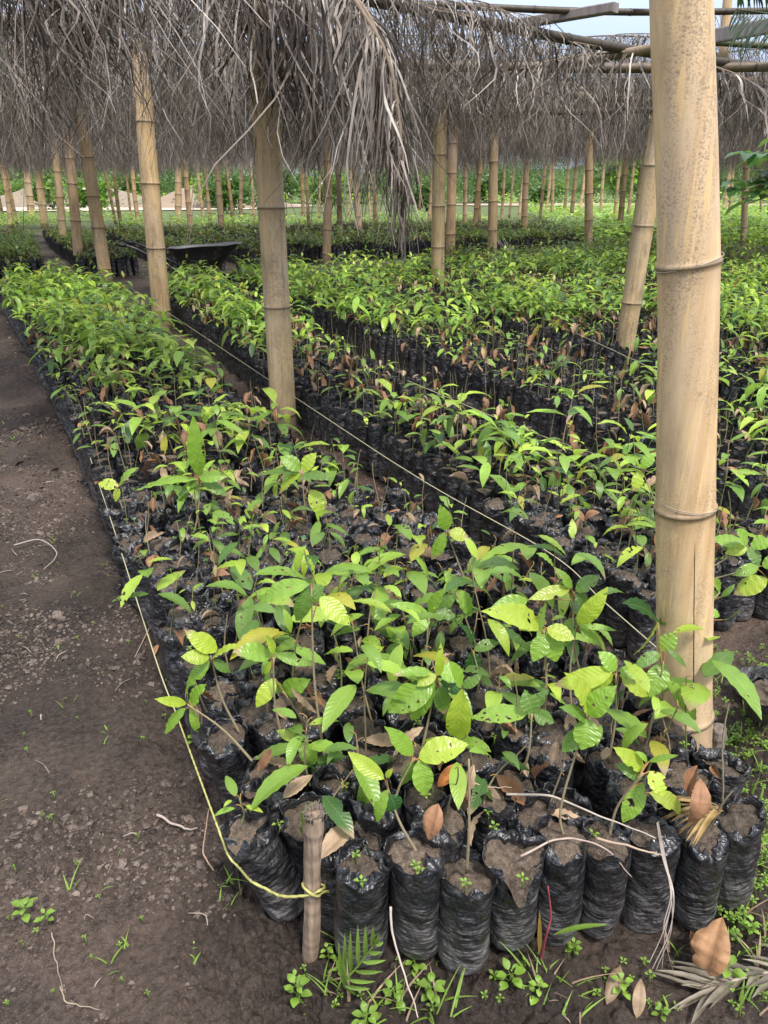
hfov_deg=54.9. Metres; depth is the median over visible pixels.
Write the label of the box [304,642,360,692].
potted seedling
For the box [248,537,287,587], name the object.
potted seedling
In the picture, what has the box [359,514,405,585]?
potted seedling
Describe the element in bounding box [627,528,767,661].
potted seedling
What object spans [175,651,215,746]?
potted seedling
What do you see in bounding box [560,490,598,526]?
potted seedling
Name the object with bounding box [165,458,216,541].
potted seedling
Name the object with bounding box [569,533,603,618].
potted seedling
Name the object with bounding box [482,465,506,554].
potted seedling
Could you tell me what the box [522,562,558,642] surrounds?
potted seedling
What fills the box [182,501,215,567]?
potted seedling
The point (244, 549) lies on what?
potted seedling
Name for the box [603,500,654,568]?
potted seedling
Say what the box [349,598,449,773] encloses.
potted seedling
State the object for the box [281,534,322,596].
potted seedling
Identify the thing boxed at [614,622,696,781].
potted seedling
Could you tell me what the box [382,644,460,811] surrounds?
potted seedling
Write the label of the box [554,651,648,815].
potted seedling
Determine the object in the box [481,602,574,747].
potted seedling
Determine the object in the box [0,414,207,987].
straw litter
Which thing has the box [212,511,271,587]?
potted seedling
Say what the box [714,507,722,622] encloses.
potted seedling
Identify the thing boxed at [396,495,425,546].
potted seedling
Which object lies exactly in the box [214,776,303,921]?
potted seedling
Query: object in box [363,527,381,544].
potted seedling
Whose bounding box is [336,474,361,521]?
potted seedling
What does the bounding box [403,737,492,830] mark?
potted seedling
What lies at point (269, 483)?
potted seedling
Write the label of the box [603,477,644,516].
potted seedling
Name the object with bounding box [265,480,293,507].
potted seedling
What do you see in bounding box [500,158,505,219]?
bamboo post
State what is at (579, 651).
potted seedling
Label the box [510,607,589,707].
potted seedling
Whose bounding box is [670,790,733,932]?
potted seedling
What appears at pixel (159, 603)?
potted seedling
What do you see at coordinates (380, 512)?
potted seedling
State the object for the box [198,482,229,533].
potted seedling
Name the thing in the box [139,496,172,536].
potted seedling
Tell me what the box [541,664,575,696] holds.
potted seedling
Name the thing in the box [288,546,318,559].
potted seedling
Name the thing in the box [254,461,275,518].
potted seedling
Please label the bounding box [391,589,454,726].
potted seedling
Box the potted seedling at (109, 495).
[105,466,136,508]
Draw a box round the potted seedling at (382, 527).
[359,517,386,534]
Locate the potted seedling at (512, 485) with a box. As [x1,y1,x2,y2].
[498,468,522,496]
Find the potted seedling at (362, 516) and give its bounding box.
[346,496,372,533]
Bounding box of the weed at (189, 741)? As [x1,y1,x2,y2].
[187,734,192,743]
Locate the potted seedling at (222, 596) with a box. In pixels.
[203,533,234,616]
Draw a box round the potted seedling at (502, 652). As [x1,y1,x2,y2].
[494,624,531,686]
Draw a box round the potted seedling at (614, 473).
[578,436,623,499]
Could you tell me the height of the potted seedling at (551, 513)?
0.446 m
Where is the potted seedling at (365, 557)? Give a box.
[360,540,392,565]
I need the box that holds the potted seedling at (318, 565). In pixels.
[308,558,322,572]
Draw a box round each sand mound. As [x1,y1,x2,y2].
[0,181,141,206]
[123,184,310,207]
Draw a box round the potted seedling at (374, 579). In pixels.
[353,547,390,591]
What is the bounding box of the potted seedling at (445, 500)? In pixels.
[431,496,466,549]
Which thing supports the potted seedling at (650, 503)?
on the ground at (250, 958)
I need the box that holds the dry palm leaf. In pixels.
[654,796,722,845]
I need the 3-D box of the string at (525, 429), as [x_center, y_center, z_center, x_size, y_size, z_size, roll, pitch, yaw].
[0.683,-0.509,4.111,0.015,0.034,2.025,-14,27,-28]
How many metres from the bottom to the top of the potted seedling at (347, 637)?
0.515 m
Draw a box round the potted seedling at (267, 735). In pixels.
[232,635,311,756]
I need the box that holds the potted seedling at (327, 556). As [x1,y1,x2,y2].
[288,496,348,569]
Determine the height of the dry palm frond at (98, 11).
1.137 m
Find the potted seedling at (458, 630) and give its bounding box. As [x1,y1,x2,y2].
[431,562,491,636]
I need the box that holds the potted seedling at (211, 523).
[207,513,236,531]
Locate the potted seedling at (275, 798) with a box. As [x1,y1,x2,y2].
[237,772,293,828]
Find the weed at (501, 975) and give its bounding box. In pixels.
[492,957,525,990]
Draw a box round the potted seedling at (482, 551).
[467,530,518,590]
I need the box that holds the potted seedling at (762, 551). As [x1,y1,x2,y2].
[748,499,767,574]
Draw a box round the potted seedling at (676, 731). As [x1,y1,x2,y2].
[623,597,691,739]
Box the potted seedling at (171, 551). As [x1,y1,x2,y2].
[158,539,186,556]
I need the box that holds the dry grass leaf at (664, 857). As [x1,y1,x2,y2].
[649,822,673,972]
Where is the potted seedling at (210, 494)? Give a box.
[208,464,233,499]
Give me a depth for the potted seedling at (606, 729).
1.85 m
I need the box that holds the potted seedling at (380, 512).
[371,477,396,549]
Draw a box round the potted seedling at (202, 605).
[179,582,213,622]
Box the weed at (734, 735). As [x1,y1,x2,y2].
[731,732,741,743]
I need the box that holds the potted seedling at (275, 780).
[250,734,382,854]
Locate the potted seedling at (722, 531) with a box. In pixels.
[715,524,747,537]
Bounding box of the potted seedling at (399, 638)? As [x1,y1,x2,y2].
[358,615,417,662]
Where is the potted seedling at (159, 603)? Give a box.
[150,573,184,649]
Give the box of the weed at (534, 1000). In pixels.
[527,974,547,1004]
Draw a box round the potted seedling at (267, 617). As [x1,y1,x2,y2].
[246,586,295,635]
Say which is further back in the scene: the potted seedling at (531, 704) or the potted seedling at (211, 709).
the potted seedling at (211, 709)
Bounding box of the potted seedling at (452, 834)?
[410,761,467,863]
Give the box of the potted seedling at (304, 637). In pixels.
[290,627,325,665]
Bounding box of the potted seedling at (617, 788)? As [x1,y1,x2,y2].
[601,660,701,828]
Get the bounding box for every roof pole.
[3,10,343,28]
[6,45,767,73]
[33,105,752,116]
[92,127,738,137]
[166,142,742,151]
[361,0,758,65]
[417,0,767,15]
[498,44,650,74]
[575,91,649,103]
[715,41,767,48]
[718,0,731,57]
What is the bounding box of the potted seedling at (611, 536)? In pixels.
[603,507,641,545]
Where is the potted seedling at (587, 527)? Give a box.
[565,504,597,551]
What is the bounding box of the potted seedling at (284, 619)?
[230,602,349,743]
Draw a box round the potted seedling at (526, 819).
[507,741,564,836]
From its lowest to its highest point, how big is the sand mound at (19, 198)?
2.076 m
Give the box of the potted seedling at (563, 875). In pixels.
[536,672,616,945]
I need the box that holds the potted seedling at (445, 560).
[421,531,455,587]
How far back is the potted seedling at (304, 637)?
2.14 m
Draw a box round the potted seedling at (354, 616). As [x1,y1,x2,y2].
[331,588,408,686]
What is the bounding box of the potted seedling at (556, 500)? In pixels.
[551,464,581,512]
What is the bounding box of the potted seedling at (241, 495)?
[232,457,255,514]
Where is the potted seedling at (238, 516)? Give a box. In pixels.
[224,510,239,528]
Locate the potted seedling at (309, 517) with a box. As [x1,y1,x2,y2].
[285,496,311,524]
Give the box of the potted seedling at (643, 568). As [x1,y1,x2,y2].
[630,545,655,582]
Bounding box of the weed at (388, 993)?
[383,979,405,1010]
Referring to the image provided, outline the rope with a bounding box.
[39,356,329,898]
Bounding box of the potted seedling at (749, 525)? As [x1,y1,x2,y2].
[732,438,767,536]
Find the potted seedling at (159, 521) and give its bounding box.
[140,486,167,536]
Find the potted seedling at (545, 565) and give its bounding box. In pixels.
[535,518,565,580]
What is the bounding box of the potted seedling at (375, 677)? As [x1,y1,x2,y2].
[344,635,412,719]
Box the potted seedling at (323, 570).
[320,563,352,582]
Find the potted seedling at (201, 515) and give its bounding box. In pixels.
[175,473,207,532]
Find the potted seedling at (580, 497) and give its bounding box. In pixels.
[560,479,597,507]
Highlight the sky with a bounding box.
[3,0,767,175]
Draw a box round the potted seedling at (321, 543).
[314,529,335,547]
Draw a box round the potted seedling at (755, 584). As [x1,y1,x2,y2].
[714,556,767,608]
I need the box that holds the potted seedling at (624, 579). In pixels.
[606,509,652,647]
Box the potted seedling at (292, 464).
[261,453,332,535]
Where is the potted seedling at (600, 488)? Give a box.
[581,467,617,512]
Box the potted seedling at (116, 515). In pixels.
[98,467,137,548]
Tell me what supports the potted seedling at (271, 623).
on the ground at (250, 958)
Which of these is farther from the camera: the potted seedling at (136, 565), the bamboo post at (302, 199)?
the bamboo post at (302, 199)
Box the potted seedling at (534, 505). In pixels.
[521,465,559,512]
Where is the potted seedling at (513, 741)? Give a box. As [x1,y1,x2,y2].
[490,675,535,762]
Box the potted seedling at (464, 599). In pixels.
[439,571,508,676]
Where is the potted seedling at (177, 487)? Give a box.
[153,464,190,509]
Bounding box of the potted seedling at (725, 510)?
[716,506,733,529]
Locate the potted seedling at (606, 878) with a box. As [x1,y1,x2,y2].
[579,747,682,939]
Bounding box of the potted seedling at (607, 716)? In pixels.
[599,703,614,724]
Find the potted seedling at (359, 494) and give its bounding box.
[348,450,375,501]
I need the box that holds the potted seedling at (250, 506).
[216,500,262,581]
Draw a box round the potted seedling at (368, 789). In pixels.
[315,722,395,820]
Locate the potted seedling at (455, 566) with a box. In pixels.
[443,563,465,594]
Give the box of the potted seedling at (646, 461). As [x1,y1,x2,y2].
[621,452,655,501]
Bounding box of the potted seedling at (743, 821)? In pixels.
[715,795,766,912]
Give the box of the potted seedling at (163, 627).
[157,616,187,689]
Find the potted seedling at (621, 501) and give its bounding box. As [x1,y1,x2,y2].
[608,490,653,532]
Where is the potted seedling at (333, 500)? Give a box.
[314,483,339,504]
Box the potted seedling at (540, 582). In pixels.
[463,508,565,653]
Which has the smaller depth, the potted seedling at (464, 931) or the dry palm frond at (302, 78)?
the potted seedling at (464, 931)
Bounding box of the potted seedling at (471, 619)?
[450,572,478,638]
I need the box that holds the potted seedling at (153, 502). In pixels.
[141,491,167,519]
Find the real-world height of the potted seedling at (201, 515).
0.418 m
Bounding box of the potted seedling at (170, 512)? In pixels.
[166,505,194,522]
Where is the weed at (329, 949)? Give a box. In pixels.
[319,942,335,962]
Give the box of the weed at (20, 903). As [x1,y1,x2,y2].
[11,897,37,922]
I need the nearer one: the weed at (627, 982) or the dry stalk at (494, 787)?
the weed at (627, 982)
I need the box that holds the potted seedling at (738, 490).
[715,442,748,527]
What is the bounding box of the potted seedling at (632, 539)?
[615,508,654,564]
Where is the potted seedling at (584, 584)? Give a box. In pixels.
[492,552,599,677]
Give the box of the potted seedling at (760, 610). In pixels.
[752,506,767,619]
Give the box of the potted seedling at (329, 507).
[315,503,337,522]
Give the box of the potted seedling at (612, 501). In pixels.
[600,455,625,513]
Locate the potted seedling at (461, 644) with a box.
[444,606,482,672]
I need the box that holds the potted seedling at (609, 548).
[590,494,635,559]
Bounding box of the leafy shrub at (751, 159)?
[721,138,767,216]
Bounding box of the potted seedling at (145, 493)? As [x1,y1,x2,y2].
[135,483,152,501]
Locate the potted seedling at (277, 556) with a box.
[255,523,293,578]
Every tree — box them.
[0,164,51,184]
[17,165,118,180]
[135,164,229,194]
[159,170,174,195]
[229,163,299,201]
[292,166,334,198]
[376,165,428,201]
[445,159,534,202]
[445,163,486,199]
[486,160,540,199]
[506,154,581,200]
[516,154,572,199]
[555,163,619,200]
[597,183,636,199]
[605,178,638,201]
[719,159,753,200]
[724,166,760,198]
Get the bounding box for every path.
[3,204,315,210]
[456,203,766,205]
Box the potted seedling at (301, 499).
[300,471,309,503]
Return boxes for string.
[130,287,655,647]
[407,380,651,472]
[445,275,654,369]
[497,239,524,270]
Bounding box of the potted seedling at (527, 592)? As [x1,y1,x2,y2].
[502,530,532,597]
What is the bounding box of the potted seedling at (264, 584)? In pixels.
[261,575,273,623]
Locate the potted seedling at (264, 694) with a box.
[256,677,331,766]
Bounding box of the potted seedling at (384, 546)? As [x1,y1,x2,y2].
[345,538,386,586]
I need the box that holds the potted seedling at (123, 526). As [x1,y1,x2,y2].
[115,489,145,536]
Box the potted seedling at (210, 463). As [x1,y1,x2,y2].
[200,438,242,516]
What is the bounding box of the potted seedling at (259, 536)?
[246,525,272,553]
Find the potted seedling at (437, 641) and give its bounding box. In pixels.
[419,617,461,670]
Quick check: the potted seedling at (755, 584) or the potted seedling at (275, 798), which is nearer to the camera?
the potted seedling at (275, 798)
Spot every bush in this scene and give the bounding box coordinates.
[0,178,23,195]
[16,163,68,209]
[63,170,123,212]
[107,167,167,195]
[181,164,235,186]
[189,170,225,204]
[202,165,256,212]
[254,164,304,201]
[299,166,351,212]
[342,171,382,203]
[384,164,446,203]
[409,172,446,210]
[468,164,519,203]
[528,177,561,205]
[540,176,571,202]
[593,156,641,196]
[742,160,767,202]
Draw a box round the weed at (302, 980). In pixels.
[283,974,311,1007]
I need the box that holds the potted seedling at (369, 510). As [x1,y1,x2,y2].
[366,463,386,520]
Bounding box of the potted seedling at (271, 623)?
[244,597,275,627]
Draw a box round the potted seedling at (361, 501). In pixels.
[337,468,374,509]
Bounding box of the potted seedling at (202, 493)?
[186,490,208,502]
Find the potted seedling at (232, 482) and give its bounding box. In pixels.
[209,464,240,502]
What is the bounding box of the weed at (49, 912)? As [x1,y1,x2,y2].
[33,908,55,923]
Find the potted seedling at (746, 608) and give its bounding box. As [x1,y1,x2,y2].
[728,545,758,621]
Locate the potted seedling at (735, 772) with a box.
[692,704,750,806]
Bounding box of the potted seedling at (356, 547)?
[326,539,365,569]
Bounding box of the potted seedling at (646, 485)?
[626,483,654,510]
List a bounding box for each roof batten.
[516,1,618,25]
[715,18,767,43]
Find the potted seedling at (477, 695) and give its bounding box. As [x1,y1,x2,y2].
[460,624,505,712]
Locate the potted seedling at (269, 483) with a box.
[260,448,312,514]
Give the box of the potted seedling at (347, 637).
[325,552,374,685]
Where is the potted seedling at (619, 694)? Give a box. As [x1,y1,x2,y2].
[592,665,661,718]
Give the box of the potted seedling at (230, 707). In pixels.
[185,679,246,797]
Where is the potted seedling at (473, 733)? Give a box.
[435,682,487,795]
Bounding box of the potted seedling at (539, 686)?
[501,663,565,726]
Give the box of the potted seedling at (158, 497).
[139,494,162,505]
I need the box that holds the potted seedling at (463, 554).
[447,497,480,569]
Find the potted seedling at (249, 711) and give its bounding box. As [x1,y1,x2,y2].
[233,627,279,756]
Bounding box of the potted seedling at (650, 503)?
[628,496,654,544]
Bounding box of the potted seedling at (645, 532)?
[636,483,655,538]
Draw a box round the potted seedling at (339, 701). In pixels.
[322,644,425,774]
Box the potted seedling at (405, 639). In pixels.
[374,585,446,666]
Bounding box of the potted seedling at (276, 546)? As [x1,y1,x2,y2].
[267,541,290,559]
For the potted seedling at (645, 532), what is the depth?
2.88 m
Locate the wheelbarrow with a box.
[115,240,249,282]
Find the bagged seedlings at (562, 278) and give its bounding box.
[0,212,767,545]
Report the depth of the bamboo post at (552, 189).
32.45 m
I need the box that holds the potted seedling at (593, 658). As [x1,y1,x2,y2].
[571,587,630,693]
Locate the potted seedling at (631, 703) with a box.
[622,577,738,721]
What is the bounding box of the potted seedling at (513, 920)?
[482,829,548,951]
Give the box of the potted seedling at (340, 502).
[332,499,345,510]
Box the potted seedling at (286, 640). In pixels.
[206,578,301,683]
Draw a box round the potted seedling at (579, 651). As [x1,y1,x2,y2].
[557,604,605,673]
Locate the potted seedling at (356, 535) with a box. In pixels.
[349,524,378,563]
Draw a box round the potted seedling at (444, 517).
[431,505,476,592]
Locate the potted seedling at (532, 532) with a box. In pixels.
[521,473,554,576]
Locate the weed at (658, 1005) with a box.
[651,1001,670,1021]
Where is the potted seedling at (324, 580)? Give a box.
[292,572,363,686]
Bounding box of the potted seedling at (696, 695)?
[638,624,761,766]
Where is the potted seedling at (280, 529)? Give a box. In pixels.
[264,490,288,532]
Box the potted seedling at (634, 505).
[619,486,653,523]
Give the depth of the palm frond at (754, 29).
5.29 m
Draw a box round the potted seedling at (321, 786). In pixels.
[312,763,358,811]
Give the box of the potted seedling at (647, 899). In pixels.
[620,815,683,933]
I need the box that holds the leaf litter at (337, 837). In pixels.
[11,299,767,858]
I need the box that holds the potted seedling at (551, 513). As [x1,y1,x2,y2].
[533,481,571,520]
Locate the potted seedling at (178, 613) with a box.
[165,603,201,627]
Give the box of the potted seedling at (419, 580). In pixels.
[364,523,427,626]
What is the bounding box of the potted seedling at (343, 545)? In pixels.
[318,521,351,560]
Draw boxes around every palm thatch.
[0,0,583,203]
[0,14,767,190]
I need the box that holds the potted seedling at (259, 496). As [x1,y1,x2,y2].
[245,471,277,507]
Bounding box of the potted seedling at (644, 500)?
[602,472,647,504]
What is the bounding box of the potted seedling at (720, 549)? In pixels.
[715,490,730,552]
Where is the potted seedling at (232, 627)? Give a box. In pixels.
[221,565,260,642]
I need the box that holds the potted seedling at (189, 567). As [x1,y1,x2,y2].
[164,550,195,580]
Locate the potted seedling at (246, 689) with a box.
[234,631,292,699]
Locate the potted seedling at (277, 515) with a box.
[261,505,287,528]
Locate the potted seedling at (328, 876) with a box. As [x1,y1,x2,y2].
[321,817,363,933]
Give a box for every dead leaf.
[153,645,158,653]
[269,756,290,767]
[422,804,442,839]
[437,764,461,786]
[460,765,475,812]
[467,811,483,844]
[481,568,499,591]
[484,573,504,596]
[605,965,622,1004]
[632,979,645,1017]
[689,917,729,976]
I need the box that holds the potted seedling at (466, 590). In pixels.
[428,576,476,603]
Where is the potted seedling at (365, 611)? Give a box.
[359,604,401,638]
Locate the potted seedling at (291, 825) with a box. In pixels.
[254,707,341,876]
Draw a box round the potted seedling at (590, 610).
[554,587,615,713]
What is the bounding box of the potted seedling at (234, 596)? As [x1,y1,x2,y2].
[232,553,261,621]
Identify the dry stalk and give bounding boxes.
[14,539,56,568]
[51,932,62,990]
[59,986,99,1009]
[156,813,197,829]
[202,808,213,870]
[389,906,417,1017]
[475,783,511,787]
[506,793,655,838]
[520,837,631,876]
[596,837,662,855]
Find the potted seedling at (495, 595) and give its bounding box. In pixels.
[487,574,529,621]
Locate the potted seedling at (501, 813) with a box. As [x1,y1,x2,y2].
[450,730,530,855]
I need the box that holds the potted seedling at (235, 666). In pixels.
[219,614,244,681]
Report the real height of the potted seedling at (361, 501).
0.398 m
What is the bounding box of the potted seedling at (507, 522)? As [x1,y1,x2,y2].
[497,491,526,554]
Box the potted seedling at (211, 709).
[190,669,239,777]
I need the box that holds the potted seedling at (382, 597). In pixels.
[333,550,406,649]
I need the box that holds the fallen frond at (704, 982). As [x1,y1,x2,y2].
[646,942,767,1023]
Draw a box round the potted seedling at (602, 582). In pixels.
[585,535,621,632]
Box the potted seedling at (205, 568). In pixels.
[190,521,244,579]
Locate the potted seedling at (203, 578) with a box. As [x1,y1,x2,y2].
[198,528,232,586]
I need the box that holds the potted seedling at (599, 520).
[582,508,609,540]
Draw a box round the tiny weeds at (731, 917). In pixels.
[1,449,767,1018]
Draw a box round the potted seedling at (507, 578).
[481,561,533,652]
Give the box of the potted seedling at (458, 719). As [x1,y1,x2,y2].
[446,660,507,784]
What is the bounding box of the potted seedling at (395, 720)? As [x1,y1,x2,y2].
[382,661,424,732]
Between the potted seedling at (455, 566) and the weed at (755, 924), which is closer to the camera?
the weed at (755, 924)
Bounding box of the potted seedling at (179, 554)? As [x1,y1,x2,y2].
[161,521,195,563]
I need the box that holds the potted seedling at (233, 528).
[210,486,237,541]
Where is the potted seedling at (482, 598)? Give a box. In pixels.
[468,582,500,638]
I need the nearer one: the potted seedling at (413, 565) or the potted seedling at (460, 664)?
the potted seedling at (460, 664)
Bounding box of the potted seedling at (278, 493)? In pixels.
[260,466,298,500]
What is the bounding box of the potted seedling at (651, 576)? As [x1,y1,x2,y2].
[646,567,655,590]
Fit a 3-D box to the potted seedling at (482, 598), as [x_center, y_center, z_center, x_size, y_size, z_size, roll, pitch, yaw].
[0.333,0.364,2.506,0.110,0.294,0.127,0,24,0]
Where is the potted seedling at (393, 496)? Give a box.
[383,477,409,512]
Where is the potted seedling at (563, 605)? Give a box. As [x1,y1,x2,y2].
[528,518,604,658]
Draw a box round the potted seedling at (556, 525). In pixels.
[545,515,562,528]
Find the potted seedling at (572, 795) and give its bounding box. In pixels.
[543,781,594,820]
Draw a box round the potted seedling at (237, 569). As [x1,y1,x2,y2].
[211,559,307,664]
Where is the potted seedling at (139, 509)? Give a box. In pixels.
[128,502,157,531]
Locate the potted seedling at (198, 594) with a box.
[178,533,208,603]
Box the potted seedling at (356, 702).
[327,631,377,741]
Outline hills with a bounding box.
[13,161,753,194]
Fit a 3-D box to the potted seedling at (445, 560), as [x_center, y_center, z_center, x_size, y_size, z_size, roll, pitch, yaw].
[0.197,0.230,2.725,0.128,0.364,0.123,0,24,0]
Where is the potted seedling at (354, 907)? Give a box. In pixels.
[333,836,390,968]
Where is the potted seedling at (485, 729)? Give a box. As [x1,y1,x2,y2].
[462,659,534,757]
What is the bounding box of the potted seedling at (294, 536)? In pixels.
[288,532,313,548]
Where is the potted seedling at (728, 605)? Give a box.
[713,520,756,630]
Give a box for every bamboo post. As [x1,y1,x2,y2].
[0,160,12,227]
[0,198,4,220]
[2,159,18,223]
[16,159,31,230]
[23,169,34,220]
[34,163,48,227]
[50,134,66,239]
[64,115,82,269]
[74,109,112,281]
[104,165,116,223]
[112,168,122,227]
[125,171,131,218]
[131,161,140,225]
[132,40,171,331]
[175,166,181,221]
[182,157,192,227]
[196,164,204,219]
[203,163,211,224]
[214,151,223,226]
[225,156,234,224]
[239,162,243,220]
[248,2,296,434]
[250,160,254,224]
[300,164,304,220]
[304,162,309,224]
[318,174,320,220]
[322,131,332,266]
[336,151,342,232]
[347,171,351,223]
[352,156,361,228]
[368,184,370,222]
[371,167,377,221]
[418,167,422,209]
[427,164,431,221]
[431,89,446,283]
[446,118,457,255]
[463,160,466,221]
[473,146,484,229]
[476,153,481,227]
[487,119,497,257]
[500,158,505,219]
[508,159,515,217]
[517,169,523,219]
[521,153,529,227]
[538,155,546,221]
[544,156,551,215]
[550,158,554,216]
[563,155,569,213]
[569,155,578,217]
[579,167,584,212]
[584,122,592,245]
[599,158,605,215]
[613,156,621,220]
[616,113,655,371]
[617,151,629,229]
[625,116,651,273]
[626,161,634,217]
[649,0,723,749]
[722,165,730,217]
[727,163,733,216]
[740,135,749,253]
[759,164,763,216]
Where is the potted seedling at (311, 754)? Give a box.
[267,724,316,798]
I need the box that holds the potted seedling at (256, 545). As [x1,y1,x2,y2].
[251,510,280,555]
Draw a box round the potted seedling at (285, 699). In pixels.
[275,677,319,716]
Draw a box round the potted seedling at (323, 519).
[320,512,346,530]
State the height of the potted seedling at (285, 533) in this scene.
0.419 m
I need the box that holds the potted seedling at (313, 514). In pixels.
[302,479,317,525]
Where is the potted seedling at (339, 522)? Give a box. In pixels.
[322,515,352,540]
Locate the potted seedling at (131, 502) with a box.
[104,478,137,509]
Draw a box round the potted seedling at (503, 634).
[444,535,529,704]
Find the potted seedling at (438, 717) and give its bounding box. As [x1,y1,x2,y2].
[410,649,476,732]
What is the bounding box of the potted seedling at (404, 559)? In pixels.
[393,542,415,565]
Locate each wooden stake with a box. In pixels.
[301,799,326,963]
[712,723,726,748]
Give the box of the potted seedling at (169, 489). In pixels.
[147,475,197,514]
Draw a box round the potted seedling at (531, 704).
[472,689,553,811]
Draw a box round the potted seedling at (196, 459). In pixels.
[137,416,227,541]
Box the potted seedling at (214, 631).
[196,591,231,644]
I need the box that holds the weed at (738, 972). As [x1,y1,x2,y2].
[723,955,746,991]
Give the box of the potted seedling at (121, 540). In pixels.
[113,528,145,549]
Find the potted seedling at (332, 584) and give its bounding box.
[323,575,351,606]
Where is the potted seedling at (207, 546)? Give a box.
[191,503,226,565]
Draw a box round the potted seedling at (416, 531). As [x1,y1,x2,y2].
[409,515,438,557]
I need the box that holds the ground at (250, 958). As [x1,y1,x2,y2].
[0,194,767,1023]
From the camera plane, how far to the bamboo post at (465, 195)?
26.87 m
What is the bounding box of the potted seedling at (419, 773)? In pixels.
[348,726,468,910]
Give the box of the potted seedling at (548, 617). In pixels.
[529,566,563,640]
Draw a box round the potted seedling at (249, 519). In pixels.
[221,487,263,537]
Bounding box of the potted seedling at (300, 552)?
[288,532,374,630]
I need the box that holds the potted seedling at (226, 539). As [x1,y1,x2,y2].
[204,514,262,544]
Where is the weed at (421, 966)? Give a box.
[402,958,426,976]
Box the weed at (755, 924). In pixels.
[741,914,759,936]
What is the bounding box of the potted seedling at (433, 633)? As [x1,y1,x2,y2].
[397,590,437,667]
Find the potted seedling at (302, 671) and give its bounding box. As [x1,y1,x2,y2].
[283,662,321,680]
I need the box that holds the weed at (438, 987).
[416,971,445,1003]
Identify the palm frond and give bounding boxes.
[0,0,152,182]
[20,0,177,153]
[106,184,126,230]
[133,0,338,184]
[187,0,434,258]
[231,0,456,254]
[257,0,444,237]
[351,0,425,265]
[387,0,515,120]
[410,21,607,124]
[449,51,651,147]
[716,66,767,151]
[723,0,767,72]
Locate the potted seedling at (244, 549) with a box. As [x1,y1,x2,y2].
[217,535,250,561]
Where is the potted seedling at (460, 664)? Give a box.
[432,661,472,693]
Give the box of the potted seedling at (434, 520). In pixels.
[421,512,453,534]
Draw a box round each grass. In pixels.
[0,400,767,1023]
[537,886,606,958]
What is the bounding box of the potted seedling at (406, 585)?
[388,544,426,600]
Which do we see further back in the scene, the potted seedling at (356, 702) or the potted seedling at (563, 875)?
the potted seedling at (356, 702)
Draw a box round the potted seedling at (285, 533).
[264,506,303,548]
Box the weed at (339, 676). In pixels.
[335,669,344,681]
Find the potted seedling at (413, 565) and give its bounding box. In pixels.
[410,554,436,580]
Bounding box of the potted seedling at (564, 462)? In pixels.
[540,421,580,505]
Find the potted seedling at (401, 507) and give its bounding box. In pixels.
[394,492,425,512]
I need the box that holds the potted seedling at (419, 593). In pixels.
[395,561,443,610]
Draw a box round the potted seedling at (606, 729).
[572,697,639,793]
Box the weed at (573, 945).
[565,937,582,955]
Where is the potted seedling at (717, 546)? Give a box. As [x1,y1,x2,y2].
[715,512,737,556]
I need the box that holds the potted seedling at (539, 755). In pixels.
[524,732,573,788]
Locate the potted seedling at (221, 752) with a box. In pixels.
[181,630,252,819]
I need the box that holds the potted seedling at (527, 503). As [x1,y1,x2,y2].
[513,488,537,512]
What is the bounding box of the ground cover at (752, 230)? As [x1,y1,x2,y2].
[0,190,767,248]
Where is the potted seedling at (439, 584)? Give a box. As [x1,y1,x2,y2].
[408,564,471,593]
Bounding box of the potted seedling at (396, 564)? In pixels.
[371,550,398,571]
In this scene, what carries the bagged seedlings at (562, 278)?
on the ground at (250, 958)
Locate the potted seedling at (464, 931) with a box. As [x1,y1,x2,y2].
[437,759,497,975]
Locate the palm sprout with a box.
[334,925,384,996]
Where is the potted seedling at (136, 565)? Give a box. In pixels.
[126,511,157,619]
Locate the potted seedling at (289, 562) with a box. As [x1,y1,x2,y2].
[271,552,308,578]
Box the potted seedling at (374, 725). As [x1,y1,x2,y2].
[340,620,385,755]
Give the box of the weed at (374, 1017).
[351,1000,381,1023]
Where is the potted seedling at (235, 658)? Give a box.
[226,582,241,661]
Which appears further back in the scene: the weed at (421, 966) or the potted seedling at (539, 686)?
the potted seedling at (539, 686)
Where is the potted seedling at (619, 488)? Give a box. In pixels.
[603,466,633,499]
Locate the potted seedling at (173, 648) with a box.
[112,557,199,717]
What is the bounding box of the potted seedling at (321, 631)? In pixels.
[296,599,335,640]
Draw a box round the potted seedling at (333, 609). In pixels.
[260,558,354,780]
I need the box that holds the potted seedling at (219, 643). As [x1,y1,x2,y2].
[185,636,233,729]
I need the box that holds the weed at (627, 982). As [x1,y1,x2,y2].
[610,970,632,1000]
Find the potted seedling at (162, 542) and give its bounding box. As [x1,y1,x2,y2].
[144,513,196,554]
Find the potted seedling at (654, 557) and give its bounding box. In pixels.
[643,533,655,566]
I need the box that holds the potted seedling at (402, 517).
[397,473,424,528]
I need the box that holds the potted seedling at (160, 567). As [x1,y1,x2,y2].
[133,540,172,632]
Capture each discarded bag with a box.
[730,666,767,698]
[743,676,767,722]
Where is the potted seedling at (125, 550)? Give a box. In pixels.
[112,539,140,608]
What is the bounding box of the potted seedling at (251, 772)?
[155,673,273,814]
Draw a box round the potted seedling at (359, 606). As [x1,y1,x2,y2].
[330,554,372,613]
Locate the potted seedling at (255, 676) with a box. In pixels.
[246,660,284,680]
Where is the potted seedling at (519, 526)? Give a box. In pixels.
[499,483,540,577]
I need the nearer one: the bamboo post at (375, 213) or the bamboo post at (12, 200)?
the bamboo post at (375, 213)
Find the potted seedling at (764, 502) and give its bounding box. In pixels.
[750,483,767,531]
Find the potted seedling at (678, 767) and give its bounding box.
[649,698,713,825]
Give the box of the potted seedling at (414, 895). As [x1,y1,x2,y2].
[348,752,444,959]
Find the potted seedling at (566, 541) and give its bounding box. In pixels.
[547,529,575,609]

